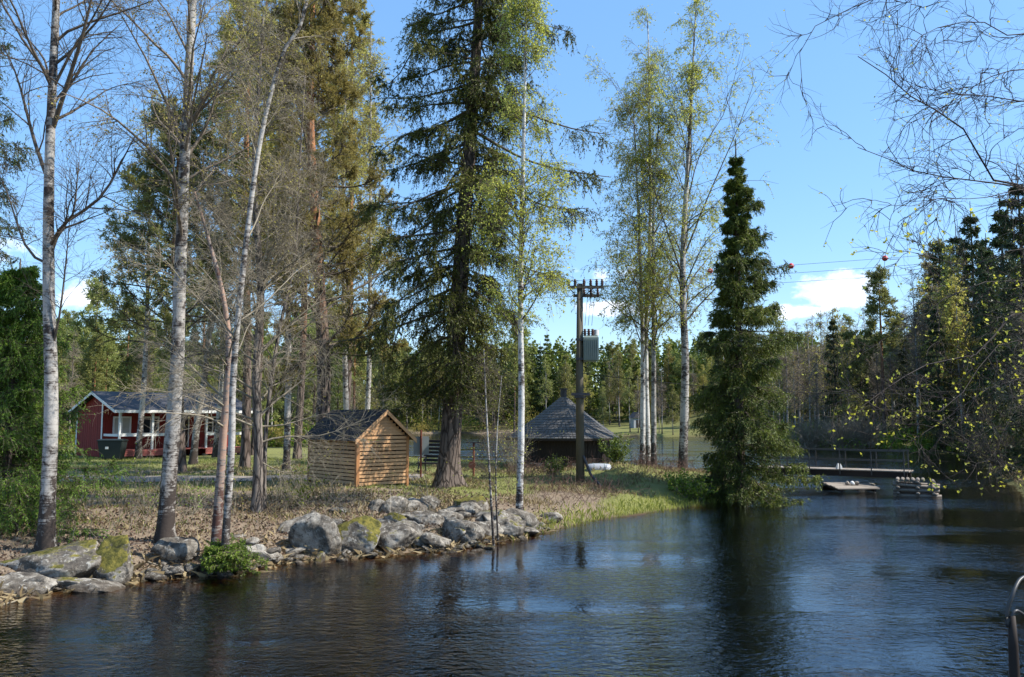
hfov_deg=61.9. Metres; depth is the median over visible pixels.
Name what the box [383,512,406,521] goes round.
bank stone
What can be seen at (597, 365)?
distant wood
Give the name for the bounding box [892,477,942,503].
log crib
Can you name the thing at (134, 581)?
bank
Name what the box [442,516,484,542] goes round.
boulder
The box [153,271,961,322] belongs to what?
power line
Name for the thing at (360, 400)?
pine tree
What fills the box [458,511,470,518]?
bank stone
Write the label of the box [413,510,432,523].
bank stone
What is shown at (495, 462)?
sapling
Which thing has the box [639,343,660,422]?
spruce tree
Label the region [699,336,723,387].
pine tree
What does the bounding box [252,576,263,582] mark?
rubble stone
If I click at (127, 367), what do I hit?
pine tree
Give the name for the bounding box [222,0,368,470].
birch tree
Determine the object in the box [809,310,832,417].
birch tree
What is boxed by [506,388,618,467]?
grill hut
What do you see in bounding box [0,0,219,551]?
birch tree
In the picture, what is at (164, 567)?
rubble stone
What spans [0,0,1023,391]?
sky
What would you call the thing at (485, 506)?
bank stone
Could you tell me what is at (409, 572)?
rubble stone
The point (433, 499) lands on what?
boulder
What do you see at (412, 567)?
rubble stone
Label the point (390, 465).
wood shed
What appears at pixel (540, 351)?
spruce tree
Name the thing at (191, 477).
gravel path
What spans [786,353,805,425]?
birch tree
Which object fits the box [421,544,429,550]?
rubble stone
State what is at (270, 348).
pine tree
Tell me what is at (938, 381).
spruce tree
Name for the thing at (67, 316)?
pine tree
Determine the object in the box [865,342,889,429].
spruce tree
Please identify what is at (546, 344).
spruce tree
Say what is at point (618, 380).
birch tree
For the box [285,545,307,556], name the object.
bank stone
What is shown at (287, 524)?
bank stone
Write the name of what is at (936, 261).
spruce tree
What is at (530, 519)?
bank stone
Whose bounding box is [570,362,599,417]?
spruce tree
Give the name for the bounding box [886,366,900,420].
birch tree
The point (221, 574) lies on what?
rubble stone
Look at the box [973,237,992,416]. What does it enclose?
spruce tree
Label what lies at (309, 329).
pine tree
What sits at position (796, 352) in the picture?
birch tree
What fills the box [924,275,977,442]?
tree
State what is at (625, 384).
birch tree
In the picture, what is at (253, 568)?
rubble stone
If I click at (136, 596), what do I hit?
rubble stone
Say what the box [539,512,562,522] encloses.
boulder
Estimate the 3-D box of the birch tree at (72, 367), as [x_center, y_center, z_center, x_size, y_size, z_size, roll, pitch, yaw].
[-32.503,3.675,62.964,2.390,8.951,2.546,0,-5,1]
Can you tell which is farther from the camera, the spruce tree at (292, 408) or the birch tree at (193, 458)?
the spruce tree at (292, 408)
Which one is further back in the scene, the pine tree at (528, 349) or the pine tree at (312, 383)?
the pine tree at (528, 349)
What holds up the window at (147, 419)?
in the red cabin
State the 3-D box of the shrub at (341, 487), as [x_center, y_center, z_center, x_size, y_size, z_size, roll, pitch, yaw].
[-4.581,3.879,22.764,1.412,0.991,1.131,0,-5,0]
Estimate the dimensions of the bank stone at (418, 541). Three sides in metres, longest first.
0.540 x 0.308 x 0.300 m
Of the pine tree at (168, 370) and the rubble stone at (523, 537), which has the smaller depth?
the rubble stone at (523, 537)
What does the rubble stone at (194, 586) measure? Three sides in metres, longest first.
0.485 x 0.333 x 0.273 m
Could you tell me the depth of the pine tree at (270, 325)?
97.57 m
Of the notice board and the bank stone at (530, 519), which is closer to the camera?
the bank stone at (530, 519)
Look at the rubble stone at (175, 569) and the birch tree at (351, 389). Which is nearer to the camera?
the rubble stone at (175, 569)
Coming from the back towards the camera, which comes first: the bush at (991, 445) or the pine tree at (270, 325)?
the pine tree at (270, 325)
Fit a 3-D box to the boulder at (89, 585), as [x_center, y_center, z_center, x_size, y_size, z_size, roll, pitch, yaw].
[-7.371,4.374,14.961,1.105,0.261,0.571,7,2,1]
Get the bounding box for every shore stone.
[23,576,57,589]
[53,577,82,588]
[53,587,62,591]
[157,560,173,565]
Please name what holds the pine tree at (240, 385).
on the ground at (966, 651)
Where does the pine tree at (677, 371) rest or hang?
on the ground at (966, 651)
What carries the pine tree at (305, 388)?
on the ground at (966, 651)
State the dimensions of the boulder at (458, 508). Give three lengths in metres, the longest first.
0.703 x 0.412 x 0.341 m
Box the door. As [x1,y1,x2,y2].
[184,415,189,446]
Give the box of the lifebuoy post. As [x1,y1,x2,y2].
[466,442,480,475]
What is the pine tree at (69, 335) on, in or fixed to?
on the ground at (966, 651)
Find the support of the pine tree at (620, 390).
on the ground at (966, 651)
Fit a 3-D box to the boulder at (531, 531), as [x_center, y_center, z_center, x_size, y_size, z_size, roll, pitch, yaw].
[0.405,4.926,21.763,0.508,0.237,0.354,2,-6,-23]
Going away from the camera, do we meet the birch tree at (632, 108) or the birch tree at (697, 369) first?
the birch tree at (632, 108)
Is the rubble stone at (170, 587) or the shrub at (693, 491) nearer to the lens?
the rubble stone at (170, 587)
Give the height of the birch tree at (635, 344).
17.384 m
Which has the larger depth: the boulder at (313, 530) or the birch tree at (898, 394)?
the birch tree at (898, 394)
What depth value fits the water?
20.59 m
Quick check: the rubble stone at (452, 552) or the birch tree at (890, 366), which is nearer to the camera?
the rubble stone at (452, 552)
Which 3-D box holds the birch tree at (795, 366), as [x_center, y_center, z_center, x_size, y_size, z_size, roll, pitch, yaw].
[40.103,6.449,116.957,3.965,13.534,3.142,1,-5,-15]
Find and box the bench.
[416,439,439,473]
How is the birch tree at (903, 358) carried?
on the ground at (966, 651)
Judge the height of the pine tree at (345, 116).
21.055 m
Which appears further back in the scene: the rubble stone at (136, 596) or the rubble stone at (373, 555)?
the rubble stone at (373, 555)
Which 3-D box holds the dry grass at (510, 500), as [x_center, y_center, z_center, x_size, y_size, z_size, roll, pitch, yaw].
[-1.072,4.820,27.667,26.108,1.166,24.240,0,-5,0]
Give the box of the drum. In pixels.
[586,463,610,470]
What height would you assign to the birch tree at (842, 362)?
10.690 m
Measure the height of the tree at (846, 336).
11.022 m
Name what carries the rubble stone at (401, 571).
on the ground at (966, 651)
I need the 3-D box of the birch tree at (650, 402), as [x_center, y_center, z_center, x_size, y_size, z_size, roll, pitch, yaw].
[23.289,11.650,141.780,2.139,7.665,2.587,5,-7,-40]
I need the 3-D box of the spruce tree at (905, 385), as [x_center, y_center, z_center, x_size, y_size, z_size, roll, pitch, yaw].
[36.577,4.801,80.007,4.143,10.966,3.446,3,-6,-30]
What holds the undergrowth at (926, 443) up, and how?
on the ground at (966, 651)
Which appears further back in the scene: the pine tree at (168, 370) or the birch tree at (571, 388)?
the birch tree at (571, 388)
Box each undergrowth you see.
[0,385,1003,451]
[2,402,983,448]
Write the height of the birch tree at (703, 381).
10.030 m
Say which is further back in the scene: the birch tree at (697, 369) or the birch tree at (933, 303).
the birch tree at (697, 369)
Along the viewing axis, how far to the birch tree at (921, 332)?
80.99 m
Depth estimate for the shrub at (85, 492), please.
21.17 m
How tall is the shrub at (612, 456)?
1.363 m
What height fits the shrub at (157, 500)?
0.960 m
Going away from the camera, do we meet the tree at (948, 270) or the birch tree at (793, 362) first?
the tree at (948, 270)
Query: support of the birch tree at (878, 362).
on the ground at (966, 651)
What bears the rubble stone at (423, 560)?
on the ground at (966, 651)
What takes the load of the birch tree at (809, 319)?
on the ground at (966, 651)
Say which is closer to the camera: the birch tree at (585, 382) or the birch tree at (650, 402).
the birch tree at (650, 402)
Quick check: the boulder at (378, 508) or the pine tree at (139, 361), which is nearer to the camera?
the boulder at (378, 508)
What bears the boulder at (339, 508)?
on the ground at (966, 651)
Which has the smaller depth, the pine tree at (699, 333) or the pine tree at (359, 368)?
the pine tree at (359, 368)
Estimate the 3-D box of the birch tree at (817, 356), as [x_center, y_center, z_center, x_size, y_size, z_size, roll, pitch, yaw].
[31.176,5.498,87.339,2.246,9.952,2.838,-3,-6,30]
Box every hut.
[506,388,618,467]
[628,412,639,427]
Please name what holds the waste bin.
on the ground at (966, 651)
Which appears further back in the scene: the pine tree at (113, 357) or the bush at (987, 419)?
the pine tree at (113, 357)
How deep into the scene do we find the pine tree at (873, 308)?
80.43 m
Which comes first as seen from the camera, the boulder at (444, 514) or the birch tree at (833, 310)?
the boulder at (444, 514)
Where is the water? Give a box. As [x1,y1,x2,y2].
[0,433,1023,676]
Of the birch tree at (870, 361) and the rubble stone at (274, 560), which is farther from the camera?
the birch tree at (870, 361)
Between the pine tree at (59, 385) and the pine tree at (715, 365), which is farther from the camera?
the pine tree at (715, 365)
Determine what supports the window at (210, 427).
in the red cabin
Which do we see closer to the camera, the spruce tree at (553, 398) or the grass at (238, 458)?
the grass at (238, 458)
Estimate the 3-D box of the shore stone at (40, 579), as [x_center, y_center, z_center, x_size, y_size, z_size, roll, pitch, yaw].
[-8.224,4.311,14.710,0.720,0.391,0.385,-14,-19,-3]
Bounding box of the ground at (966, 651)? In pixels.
[0,383,1023,676]
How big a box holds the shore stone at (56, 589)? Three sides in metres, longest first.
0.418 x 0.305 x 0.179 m
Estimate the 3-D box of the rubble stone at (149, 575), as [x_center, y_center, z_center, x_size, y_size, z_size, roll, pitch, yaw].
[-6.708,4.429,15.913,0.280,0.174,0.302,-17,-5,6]
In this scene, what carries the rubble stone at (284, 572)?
on the ground at (966, 651)
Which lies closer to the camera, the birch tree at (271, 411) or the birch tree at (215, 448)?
the birch tree at (215, 448)
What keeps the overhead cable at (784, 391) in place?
attached to the utility pole
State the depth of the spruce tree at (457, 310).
27.93 m
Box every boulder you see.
[0,539,100,577]
[0,572,57,595]
[66,578,125,598]
[91,535,133,585]
[151,536,199,562]
[230,533,245,537]
[288,510,342,557]
[329,507,350,512]
[332,518,343,523]
[337,515,381,554]
[367,499,384,511]
[377,519,422,549]
[381,496,409,513]
[405,497,428,511]
[410,511,444,524]
[419,531,450,548]
[420,495,440,509]
[436,511,463,519]
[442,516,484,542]
[445,505,465,511]
[453,495,486,506]
[473,509,499,516]
[473,520,503,536]
[494,509,525,538]
[524,527,538,535]
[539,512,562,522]
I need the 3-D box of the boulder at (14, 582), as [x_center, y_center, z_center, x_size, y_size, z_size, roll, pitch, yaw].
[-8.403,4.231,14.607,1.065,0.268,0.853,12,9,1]
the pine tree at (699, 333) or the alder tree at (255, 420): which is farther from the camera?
the pine tree at (699, 333)
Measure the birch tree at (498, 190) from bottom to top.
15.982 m
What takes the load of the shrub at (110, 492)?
on the ground at (966, 651)
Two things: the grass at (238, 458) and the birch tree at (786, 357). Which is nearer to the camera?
the grass at (238, 458)
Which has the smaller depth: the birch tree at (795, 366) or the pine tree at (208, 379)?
the pine tree at (208, 379)
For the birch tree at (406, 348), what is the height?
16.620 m
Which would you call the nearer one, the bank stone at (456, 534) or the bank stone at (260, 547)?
the bank stone at (260, 547)
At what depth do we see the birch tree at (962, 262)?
92.99 m
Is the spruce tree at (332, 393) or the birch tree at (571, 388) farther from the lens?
the birch tree at (571, 388)
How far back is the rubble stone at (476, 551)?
19.30 m
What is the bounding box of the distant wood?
[59,328,922,427]
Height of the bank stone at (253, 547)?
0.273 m
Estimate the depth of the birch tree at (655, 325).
38.84 m
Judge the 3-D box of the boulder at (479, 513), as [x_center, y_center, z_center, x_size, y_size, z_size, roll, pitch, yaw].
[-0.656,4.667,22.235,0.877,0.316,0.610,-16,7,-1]
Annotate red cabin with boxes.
[68,391,252,457]
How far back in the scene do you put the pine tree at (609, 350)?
188.02 m
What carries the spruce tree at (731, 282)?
on the ground at (966, 651)
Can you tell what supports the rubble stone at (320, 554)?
on the ground at (966, 651)
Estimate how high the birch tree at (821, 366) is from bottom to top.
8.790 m
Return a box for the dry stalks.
[4,457,448,544]
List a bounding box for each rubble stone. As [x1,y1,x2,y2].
[130,592,141,600]
[145,568,158,571]
[145,572,158,580]
[151,573,166,580]
[160,566,183,576]
[161,565,180,578]
[164,582,181,594]
[183,582,203,597]
[184,562,199,573]
[197,583,207,589]
[203,570,216,577]
[216,569,233,578]
[217,572,228,579]
[222,579,237,585]
[244,564,255,571]
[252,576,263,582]
[260,578,276,584]
[268,557,278,563]
[276,568,289,577]
[281,578,291,583]
[283,579,294,585]
[284,557,293,562]
[293,554,304,561]
[295,561,311,569]
[313,559,323,569]
[314,551,325,561]
[336,558,347,564]
[341,548,351,557]
[366,552,377,558]
[369,562,385,570]
[393,568,409,574]
[405,570,416,574]
[408,563,419,569]
[417,559,428,565]
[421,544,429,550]
[421,561,441,571]
[432,554,443,561]
[439,558,447,562]
[446,550,457,557]
[460,552,475,560]
[470,548,482,554]
[477,543,485,549]
[483,545,494,553]
[518,535,528,542]
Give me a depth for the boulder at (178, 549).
16.63 m
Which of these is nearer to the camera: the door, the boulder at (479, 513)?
the boulder at (479, 513)
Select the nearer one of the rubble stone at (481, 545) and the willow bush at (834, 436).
the rubble stone at (481, 545)
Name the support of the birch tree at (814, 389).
on the ground at (966, 651)
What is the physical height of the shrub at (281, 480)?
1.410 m
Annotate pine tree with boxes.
[15,330,65,430]
[41,333,78,429]
[42,318,71,414]
[58,326,90,426]
[59,276,134,419]
[59,341,87,427]
[61,308,79,419]
[74,332,109,390]
[81,95,268,473]
[83,318,105,392]
[87,334,119,393]
[99,356,130,391]
[100,300,143,391]
[121,304,165,386]
[127,322,163,391]
[129,322,167,392]
[129,357,140,391]
[135,364,152,391]
[154,314,209,392]
[164,0,311,467]
[185,267,219,368]
[186,348,217,393]
[203,0,294,454]
[232,0,408,423]
[236,326,266,422]
[236,350,252,425]
[251,334,292,431]
[252,310,278,363]
[261,0,359,458]
[270,316,316,427]
[274,317,316,422]
[284,323,335,428]
[294,310,342,421]
[303,282,342,429]
[307,301,365,422]
[315,0,398,409]
[329,329,342,396]
[333,330,365,409]
[335,310,378,408]
[371,351,396,408]
[393,337,410,422]
[421,343,438,426]
[485,344,505,431]
[496,325,542,415]
[504,342,526,431]
[594,341,625,416]
[611,369,625,424]
[668,338,698,404]
[694,331,705,372]
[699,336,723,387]
[709,334,734,419]
[852,264,904,438]
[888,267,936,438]
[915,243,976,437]
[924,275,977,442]
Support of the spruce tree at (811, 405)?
on the ground at (966, 651)
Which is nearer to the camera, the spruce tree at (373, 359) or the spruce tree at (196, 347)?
the spruce tree at (196, 347)
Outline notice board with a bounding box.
[413,430,428,477]
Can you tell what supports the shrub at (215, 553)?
on the ground at (966, 651)
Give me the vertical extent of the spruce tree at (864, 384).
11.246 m
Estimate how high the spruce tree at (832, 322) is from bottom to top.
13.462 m
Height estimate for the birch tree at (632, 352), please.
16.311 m
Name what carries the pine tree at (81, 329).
on the ground at (966, 651)
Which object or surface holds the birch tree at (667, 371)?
on the ground at (966, 651)
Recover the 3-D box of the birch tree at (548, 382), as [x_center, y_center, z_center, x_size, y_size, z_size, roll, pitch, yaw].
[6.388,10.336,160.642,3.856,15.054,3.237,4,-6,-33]
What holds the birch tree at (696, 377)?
on the ground at (966, 651)
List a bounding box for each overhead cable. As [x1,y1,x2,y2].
[58,351,575,363]
[583,373,1003,393]
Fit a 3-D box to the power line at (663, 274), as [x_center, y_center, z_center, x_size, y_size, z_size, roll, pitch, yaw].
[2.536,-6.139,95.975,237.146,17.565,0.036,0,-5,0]
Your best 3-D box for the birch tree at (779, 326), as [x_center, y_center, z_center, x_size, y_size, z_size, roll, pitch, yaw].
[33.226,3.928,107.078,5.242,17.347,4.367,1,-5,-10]
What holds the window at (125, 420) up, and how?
in the red cabin
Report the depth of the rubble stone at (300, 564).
17.51 m
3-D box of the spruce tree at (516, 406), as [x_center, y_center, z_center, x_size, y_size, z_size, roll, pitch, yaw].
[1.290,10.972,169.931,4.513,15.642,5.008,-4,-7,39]
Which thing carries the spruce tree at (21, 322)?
on the ground at (966, 651)
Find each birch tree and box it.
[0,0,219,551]
[9,0,320,542]
[58,331,85,446]
[65,362,85,427]
[84,90,196,458]
[107,0,372,568]
[118,171,294,545]
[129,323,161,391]
[146,359,165,392]
[163,1,260,456]
[184,212,242,464]
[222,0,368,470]
[263,329,283,431]
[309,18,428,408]
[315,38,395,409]
[330,357,363,408]
[350,306,378,409]
[372,346,393,407]
[382,347,407,416]
[396,346,421,429]
[413,344,431,422]
[432,373,442,429]
[452,0,595,509]
[485,358,506,416]
[517,372,530,424]
[535,354,554,408]
[545,88,719,463]
[553,354,574,401]
[563,364,575,398]
[565,0,787,467]
[570,376,575,399]
[574,364,594,409]
[590,100,707,464]
[594,4,701,465]
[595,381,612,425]
[598,360,612,422]
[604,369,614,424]
[610,352,627,426]
[611,367,620,421]
[621,367,636,431]
[624,338,638,410]
[624,343,637,410]
[629,369,640,410]
[630,368,638,406]
[632,378,640,432]
[649,388,659,418]
[656,368,663,417]
[656,368,667,433]
[656,387,662,432]
[661,344,678,415]
[664,384,679,434]
[689,358,698,413]
[692,360,701,392]
[697,364,706,412]
[699,345,717,385]
[748,0,1023,497]
[755,301,794,422]
[764,356,779,422]
[766,389,782,424]
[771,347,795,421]
[772,327,802,428]
[773,330,804,422]
[781,322,808,419]
[781,352,804,437]
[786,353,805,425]
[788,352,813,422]
[789,340,810,422]
[792,314,825,426]
[796,320,826,425]
[800,355,830,426]
[806,344,825,423]
[807,359,822,408]
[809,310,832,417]
[813,310,831,412]
[817,334,839,422]
[819,308,850,396]
[828,317,854,421]
[830,337,844,404]
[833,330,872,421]
[837,313,855,344]
[849,305,889,418]
[859,317,894,421]
[866,356,880,418]
[876,348,891,411]
[879,333,897,421]
[880,310,905,424]
[885,353,894,418]
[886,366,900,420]
[887,311,917,402]
[890,365,911,406]
[892,304,922,429]
[901,251,942,377]
[907,299,947,428]
[912,237,959,365]
[912,247,945,375]
[921,281,958,429]
[958,245,972,312]
[975,305,1012,406]
[986,273,1023,417]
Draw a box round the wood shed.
[301,409,416,486]
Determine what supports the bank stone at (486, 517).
on the ground at (966, 651)
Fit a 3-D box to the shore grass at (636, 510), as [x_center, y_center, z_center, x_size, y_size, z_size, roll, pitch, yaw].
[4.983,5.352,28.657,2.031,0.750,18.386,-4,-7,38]
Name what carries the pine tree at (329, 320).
on the ground at (966, 651)
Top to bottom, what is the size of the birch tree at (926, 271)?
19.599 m
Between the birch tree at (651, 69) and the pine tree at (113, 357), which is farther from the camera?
the pine tree at (113, 357)
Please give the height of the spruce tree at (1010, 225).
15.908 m
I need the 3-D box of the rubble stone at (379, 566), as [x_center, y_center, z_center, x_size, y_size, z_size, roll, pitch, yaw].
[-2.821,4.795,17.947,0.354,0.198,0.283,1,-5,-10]
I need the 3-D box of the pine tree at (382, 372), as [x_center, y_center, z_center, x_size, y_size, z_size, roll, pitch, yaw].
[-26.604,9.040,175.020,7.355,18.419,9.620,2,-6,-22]
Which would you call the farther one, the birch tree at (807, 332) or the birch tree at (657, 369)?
the birch tree at (657, 369)
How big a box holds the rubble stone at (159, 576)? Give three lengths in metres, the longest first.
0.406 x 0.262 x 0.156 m
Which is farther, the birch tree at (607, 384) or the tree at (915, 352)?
the birch tree at (607, 384)
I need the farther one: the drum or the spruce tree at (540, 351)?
the spruce tree at (540, 351)
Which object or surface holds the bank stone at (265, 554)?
on the ground at (966, 651)
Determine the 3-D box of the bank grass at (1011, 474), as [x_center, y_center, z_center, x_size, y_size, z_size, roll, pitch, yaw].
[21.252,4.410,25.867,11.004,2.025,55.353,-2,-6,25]
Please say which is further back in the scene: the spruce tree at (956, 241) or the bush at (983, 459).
the spruce tree at (956, 241)
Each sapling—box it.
[442,336,539,551]
[460,359,531,545]
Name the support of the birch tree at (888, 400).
on the ground at (966, 651)
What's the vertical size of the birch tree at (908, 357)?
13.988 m
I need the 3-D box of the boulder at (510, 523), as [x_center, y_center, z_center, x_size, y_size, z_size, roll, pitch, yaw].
[-0.148,4.796,21.524,0.991,0.876,0.816,1,6,0]
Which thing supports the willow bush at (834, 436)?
on the ground at (966, 651)
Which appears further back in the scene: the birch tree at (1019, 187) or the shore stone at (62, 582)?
the shore stone at (62, 582)
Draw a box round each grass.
[0,457,705,539]
[0,460,705,557]
[510,482,770,540]
[990,465,1023,483]
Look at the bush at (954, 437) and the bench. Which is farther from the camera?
the bush at (954, 437)
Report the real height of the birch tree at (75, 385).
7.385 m
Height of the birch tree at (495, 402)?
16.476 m
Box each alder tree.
[68,0,414,513]
[164,64,357,509]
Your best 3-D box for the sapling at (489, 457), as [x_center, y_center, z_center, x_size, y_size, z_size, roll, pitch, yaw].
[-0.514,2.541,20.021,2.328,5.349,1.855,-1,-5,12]
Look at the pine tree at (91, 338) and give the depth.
86.58 m
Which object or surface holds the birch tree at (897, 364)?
on the ground at (966, 651)
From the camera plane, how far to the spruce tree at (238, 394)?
77.28 m
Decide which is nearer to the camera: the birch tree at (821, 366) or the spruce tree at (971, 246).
the spruce tree at (971, 246)
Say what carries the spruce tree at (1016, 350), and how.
on the ground at (966, 651)
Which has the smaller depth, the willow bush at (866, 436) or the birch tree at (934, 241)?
the willow bush at (866, 436)
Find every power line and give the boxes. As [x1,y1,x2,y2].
[61,249,1005,318]
[67,261,963,322]
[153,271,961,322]
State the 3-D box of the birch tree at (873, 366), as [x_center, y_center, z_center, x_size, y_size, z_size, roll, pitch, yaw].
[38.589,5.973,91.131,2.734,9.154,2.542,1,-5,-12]
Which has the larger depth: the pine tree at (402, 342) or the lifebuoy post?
the pine tree at (402, 342)
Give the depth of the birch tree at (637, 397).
141.37 m
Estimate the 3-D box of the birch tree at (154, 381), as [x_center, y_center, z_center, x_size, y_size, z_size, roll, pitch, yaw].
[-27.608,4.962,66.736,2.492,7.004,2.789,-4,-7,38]
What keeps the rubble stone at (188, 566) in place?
on the ground at (966, 651)
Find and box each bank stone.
[240,549,271,560]
[243,537,259,545]
[246,545,256,549]
[253,544,266,550]
[266,547,280,553]
[268,552,283,559]
[277,516,302,532]
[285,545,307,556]
[378,518,394,524]
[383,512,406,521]
[404,512,413,520]
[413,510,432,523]
[413,537,423,546]
[444,528,465,541]
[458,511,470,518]
[459,502,481,514]
[472,496,488,510]
[481,513,493,520]
[506,508,537,527]
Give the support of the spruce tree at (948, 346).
on the ground at (966, 651)
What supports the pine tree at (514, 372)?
on the ground at (966, 651)
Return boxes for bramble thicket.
[500,448,709,504]
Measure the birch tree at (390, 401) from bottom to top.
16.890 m
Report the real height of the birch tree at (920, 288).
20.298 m
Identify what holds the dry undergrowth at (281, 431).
on the ground at (966, 651)
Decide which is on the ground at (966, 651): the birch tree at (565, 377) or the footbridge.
the birch tree at (565, 377)
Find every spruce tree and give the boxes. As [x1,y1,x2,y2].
[0,0,69,490]
[0,258,129,542]
[183,326,206,392]
[236,364,242,428]
[262,354,283,430]
[274,331,309,425]
[312,356,339,423]
[317,0,614,488]
[330,355,342,409]
[370,350,388,408]
[468,353,501,430]
[511,369,531,428]
[517,343,538,420]
[529,341,547,415]
[538,334,554,406]
[547,369,557,405]
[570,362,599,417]
[636,339,662,419]
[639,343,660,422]
[685,139,829,528]
[708,355,725,422]
[792,342,819,424]
[813,313,850,429]
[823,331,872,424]
[847,338,880,429]
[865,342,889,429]
[866,353,891,423]
[889,331,927,441]
[910,281,935,426]
[911,234,969,437]
[914,307,971,452]
[940,207,999,438]
[944,226,969,408]
[947,265,980,420]
[948,233,1023,455]
[950,193,1023,454]
[962,166,1023,479]
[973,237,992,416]
[1006,229,1023,442]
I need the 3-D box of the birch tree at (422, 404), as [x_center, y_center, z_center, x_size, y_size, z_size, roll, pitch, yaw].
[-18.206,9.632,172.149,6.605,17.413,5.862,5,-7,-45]
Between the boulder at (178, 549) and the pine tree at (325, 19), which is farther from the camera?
the pine tree at (325, 19)
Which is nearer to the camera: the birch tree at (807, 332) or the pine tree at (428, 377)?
the birch tree at (807, 332)
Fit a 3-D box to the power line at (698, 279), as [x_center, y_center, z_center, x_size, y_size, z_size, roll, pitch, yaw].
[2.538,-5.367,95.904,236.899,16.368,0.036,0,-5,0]
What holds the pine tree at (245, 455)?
on the ground at (966, 651)
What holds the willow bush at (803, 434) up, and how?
on the ground at (966, 651)
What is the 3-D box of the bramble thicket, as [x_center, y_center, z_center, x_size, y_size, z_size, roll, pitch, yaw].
[3.960,4.825,31.354,9.122,1.747,10.897,0,-5,0]
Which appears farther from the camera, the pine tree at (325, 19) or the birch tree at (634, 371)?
the birch tree at (634, 371)
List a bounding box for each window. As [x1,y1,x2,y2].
[112,416,131,433]
[143,416,159,432]
[204,416,215,432]
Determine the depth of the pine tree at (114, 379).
81.28 m
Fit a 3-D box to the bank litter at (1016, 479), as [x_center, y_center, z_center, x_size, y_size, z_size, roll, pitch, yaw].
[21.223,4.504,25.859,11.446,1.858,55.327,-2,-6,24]
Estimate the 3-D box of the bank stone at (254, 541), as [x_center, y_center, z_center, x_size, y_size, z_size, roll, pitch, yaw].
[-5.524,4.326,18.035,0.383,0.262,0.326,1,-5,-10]
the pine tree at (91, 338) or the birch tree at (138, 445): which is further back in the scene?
the pine tree at (91, 338)
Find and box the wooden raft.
[823,482,879,491]
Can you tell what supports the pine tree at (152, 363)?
on the ground at (966, 651)
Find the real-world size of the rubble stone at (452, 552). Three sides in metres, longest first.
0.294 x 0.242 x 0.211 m
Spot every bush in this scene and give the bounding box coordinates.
[782,410,847,447]
[806,411,882,448]
[822,405,901,448]
[927,409,992,451]
[930,389,1023,472]
[931,374,1023,458]
[934,406,1023,464]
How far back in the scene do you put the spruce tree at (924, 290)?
88.61 m
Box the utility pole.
[567,279,603,485]
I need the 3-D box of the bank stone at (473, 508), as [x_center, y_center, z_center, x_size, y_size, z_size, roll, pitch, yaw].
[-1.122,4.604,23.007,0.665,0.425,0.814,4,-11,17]
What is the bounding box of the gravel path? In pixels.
[26,474,423,481]
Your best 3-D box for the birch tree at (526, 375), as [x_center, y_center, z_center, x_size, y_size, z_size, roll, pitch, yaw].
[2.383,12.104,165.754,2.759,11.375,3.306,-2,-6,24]
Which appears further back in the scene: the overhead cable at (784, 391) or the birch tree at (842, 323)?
the birch tree at (842, 323)
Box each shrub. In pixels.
[65,457,100,505]
[91,470,136,506]
[98,442,160,504]
[128,476,187,513]
[176,459,234,513]
[200,533,269,581]
[207,445,250,515]
[267,447,295,499]
[275,459,328,508]
[320,466,363,500]
[494,417,544,471]
[542,453,568,474]
[597,433,634,463]
[662,470,699,492]
[668,465,718,502]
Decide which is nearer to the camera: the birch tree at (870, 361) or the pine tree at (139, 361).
the pine tree at (139, 361)
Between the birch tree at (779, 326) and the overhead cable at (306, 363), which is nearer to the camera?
the overhead cable at (306, 363)
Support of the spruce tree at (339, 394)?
on the ground at (966, 651)
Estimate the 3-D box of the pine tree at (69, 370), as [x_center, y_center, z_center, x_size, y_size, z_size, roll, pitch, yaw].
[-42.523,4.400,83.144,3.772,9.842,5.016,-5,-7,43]
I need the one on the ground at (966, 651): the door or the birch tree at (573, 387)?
the birch tree at (573, 387)
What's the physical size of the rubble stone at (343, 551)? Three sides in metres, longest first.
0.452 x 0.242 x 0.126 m
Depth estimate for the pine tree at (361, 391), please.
92.79 m
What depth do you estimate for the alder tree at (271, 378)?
21.94 m
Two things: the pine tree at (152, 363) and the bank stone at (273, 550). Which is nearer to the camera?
the bank stone at (273, 550)
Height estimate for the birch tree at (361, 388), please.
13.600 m
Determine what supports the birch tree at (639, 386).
on the ground at (966, 651)
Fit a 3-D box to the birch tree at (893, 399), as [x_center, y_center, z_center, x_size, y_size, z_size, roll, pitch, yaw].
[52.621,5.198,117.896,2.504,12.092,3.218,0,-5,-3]
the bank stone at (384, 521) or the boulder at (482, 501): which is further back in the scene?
the boulder at (482, 501)
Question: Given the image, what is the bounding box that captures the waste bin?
[96,439,128,458]
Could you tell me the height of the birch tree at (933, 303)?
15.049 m
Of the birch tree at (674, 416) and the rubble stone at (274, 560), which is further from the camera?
the birch tree at (674, 416)
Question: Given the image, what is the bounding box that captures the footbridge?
[755,448,912,477]
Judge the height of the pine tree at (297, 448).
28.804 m
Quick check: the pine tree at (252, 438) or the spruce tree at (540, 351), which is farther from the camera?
the spruce tree at (540, 351)
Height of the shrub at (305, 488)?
1.297 m
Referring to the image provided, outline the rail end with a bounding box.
[1005,575,1023,676]
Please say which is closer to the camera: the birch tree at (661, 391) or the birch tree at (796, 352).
the birch tree at (796, 352)
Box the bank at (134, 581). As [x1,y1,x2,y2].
[0,515,557,606]
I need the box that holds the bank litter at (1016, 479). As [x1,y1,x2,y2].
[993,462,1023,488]
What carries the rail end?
on the ground at (966, 651)
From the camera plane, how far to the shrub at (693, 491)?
29.89 m

